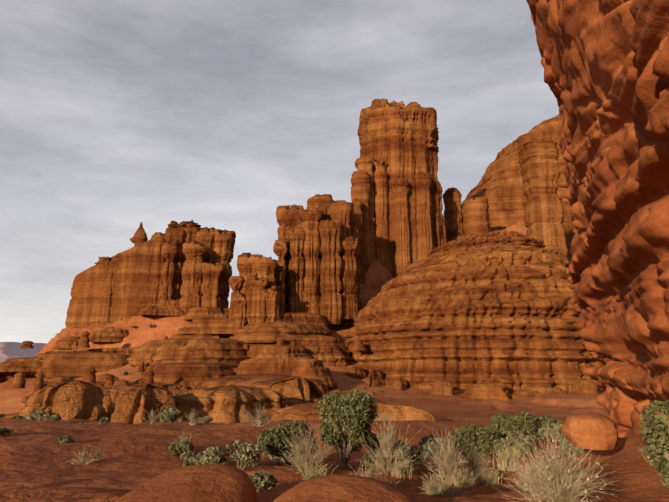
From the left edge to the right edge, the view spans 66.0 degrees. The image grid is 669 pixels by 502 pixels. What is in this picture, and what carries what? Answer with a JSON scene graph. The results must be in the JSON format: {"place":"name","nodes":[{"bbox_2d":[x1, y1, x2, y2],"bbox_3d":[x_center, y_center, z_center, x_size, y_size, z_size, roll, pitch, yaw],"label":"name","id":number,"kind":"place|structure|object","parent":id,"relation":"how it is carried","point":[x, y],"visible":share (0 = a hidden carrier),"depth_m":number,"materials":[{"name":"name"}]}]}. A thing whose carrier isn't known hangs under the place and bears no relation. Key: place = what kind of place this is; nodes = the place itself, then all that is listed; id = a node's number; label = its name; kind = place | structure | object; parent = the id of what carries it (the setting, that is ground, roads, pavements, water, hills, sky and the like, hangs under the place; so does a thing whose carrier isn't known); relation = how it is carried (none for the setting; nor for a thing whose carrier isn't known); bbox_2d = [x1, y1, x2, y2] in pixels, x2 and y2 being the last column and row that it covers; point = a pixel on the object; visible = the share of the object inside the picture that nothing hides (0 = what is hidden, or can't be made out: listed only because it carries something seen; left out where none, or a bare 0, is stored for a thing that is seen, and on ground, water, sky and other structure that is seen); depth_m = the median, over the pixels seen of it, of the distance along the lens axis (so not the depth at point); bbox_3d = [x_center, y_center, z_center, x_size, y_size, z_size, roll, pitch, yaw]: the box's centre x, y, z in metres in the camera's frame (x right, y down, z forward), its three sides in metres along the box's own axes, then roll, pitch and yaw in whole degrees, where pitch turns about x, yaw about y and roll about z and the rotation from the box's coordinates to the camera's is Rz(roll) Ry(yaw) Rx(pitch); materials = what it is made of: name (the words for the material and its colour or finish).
{"place":"outdoors","nodes":[
{"label":"outdoors","id":0,"kind":"place"},
{"bbox_2d":[0,0,558,343],"label":"sky","id":1,"kind":"structure","parent":0,"point":[116,115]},
{"bbox_2d":[0,218,668,501],"bbox_3d":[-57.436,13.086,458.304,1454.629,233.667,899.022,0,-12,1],"label":"terrain","id":2,"kind":"structure","parent":0,"point":[36,456],"depth_m":23.77,"materials":[{"name":"soil"}]},
{"bbox_2d":[0,342,45,361],"bbox_3d":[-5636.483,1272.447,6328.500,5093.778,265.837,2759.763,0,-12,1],"label":"distant mesa","id":3,"kind":"structure","parent":2,"relation":"on","point":[8,350],"depth_m":5490.55,"materials":[{"name":"purple stone"}]},
{"bbox_2d":[53,300,229,348],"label":"rock ledges","id":4,"kind":"object","parent":2,"relation":"on","point":[117,334],"visible":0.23,"depth_m":309.50,"materials":[{"name":"brown stone"}]},
{"bbox_2d":[0,346,345,412],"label":"terraces","id":5,"kind":"object","parent":2,"relation":"on","point":[312,351],"visible":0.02,"depth_m":256.26,"materials":[{"name":"brown stone"}]},
{"bbox_2d":[65,220,235,328],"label":"mesa","id":6,"kind":"structure","parent":5,"relation":"on","point":[187,264],"depth_m":329.72,"materials":[{"name":"brown stone"}]},
{"bbox_2d":[12,331,365,391],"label":"hoodoos","id":7,"kind":"object","parent":2,"relation":"on","point":[19,380],"visible":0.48,"depth_m":212.90,"materials":[{"name":"brown stone"}]},
{"bbox_2d":[24,365,365,422],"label":"rocks","id":8,"kind":"object","parent":2,"relation":"on","point":[37,415],"visible":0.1,"depth_m":58.83,"materials":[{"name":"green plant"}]},
{"bbox_2d":[0,312,434,423],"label":"outcrops","id":9,"kind":"object","parent":2,"relation":"on","point":[281,382],"visible":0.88,"depth_m":209.72,"materials":[{"name":"brown stone"}]},
{"bbox_2d":[229,253,285,335],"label":"towers","id":10,"kind":"structure","parent":2,"relation":"on","point":[257,285],"depth_m":290.31,"materials":[{"name":"brown stone"}]},
{"bbox_2d":[0,324,585,491],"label":"shrubs","id":11,"kind":"object","parent":2,"relation":"on","point":[215,455],"visible":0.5,"depth_m":17.14,"materials":[{"name":"green plant"}]},
{"bbox_2d":[273,194,361,324],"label":"towers","id":12,"kind":"structure","parent":2,"relation":"on","point":[316,248],"depth_m":320.29,"materials":[{"name":"brown stone"}]},
{"bbox_2d":[1,394,668,501],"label":"desert shrubs","id":13,"kind":"object","parent":2,"relation":"on","point":[386,457],"visible":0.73,"depth_m":14.27,"materials":[{"name":"beige plant"}]},
{"bbox_2d":[10,326,668,487],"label":"juniper","id":14,"kind":"object","parent":2,"relation":"on","point":[273,439],"visible":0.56,"depth_m":17.39,"materials":[{"name":"green plant"}]},
{"bbox_2d":[78,412,658,501],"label":"straw","id":15,"kind":"object","parent":2,"relation":"on","point":[505,458],"visible":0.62,"depth_m":11.56,"materials":[{"name":"beige plant"}]},
{"bbox_2d":[115,412,668,501],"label":"boulders","id":16,"kind":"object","parent":2,"relation":"on","point":[635,474],"depth_m":7.52,"materials":[{"name":"brown stone"}]},
{"bbox_2d":[351,98,445,284],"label":"rock tower","id":17,"kind":"structure","parent":2,"relation":"on","point":[396,193],"depth_m":398.33,"materials":[{"name":"brown stone"}]},
{"bbox_2d":[327,334,602,400],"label":"boulders","id":18,"kind":"object","parent":2,"relation":"on","point":[487,389],"visible":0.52,"depth_m":207.31,"materials":[{"name":"brown stone"}]},
{"bbox_2d":[443,187,489,242],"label":"rock pillars","id":19,"kind":"structure","parent":2,"relation":"on","point":[470,216],"depth_m":436.08,"materials":[{"name":"brown stone"}]},
{"bbox_2d":[342,230,604,393],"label":"dome","id":20,"kind":"structure","parent":2,"relation":"on","point":[464,312],"depth_m":239.86,"materials":[{"name":"brown stone"}]},
{"bbox_2d":[443,114,574,261],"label":"dome","id":21,"kind":"structure","parent":2,"relation":"on","point":[523,176],"depth_m":465.75,"materials":[{"name":"brown stone"}]},
{"bbox_2d":[526,0,668,437],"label":"cliff","id":22,"kind":"structure","parent":2,"relation":"on","point":[605,64],"depth_m":12.54,"materials":[{"name":"brown stone"}]}
]}

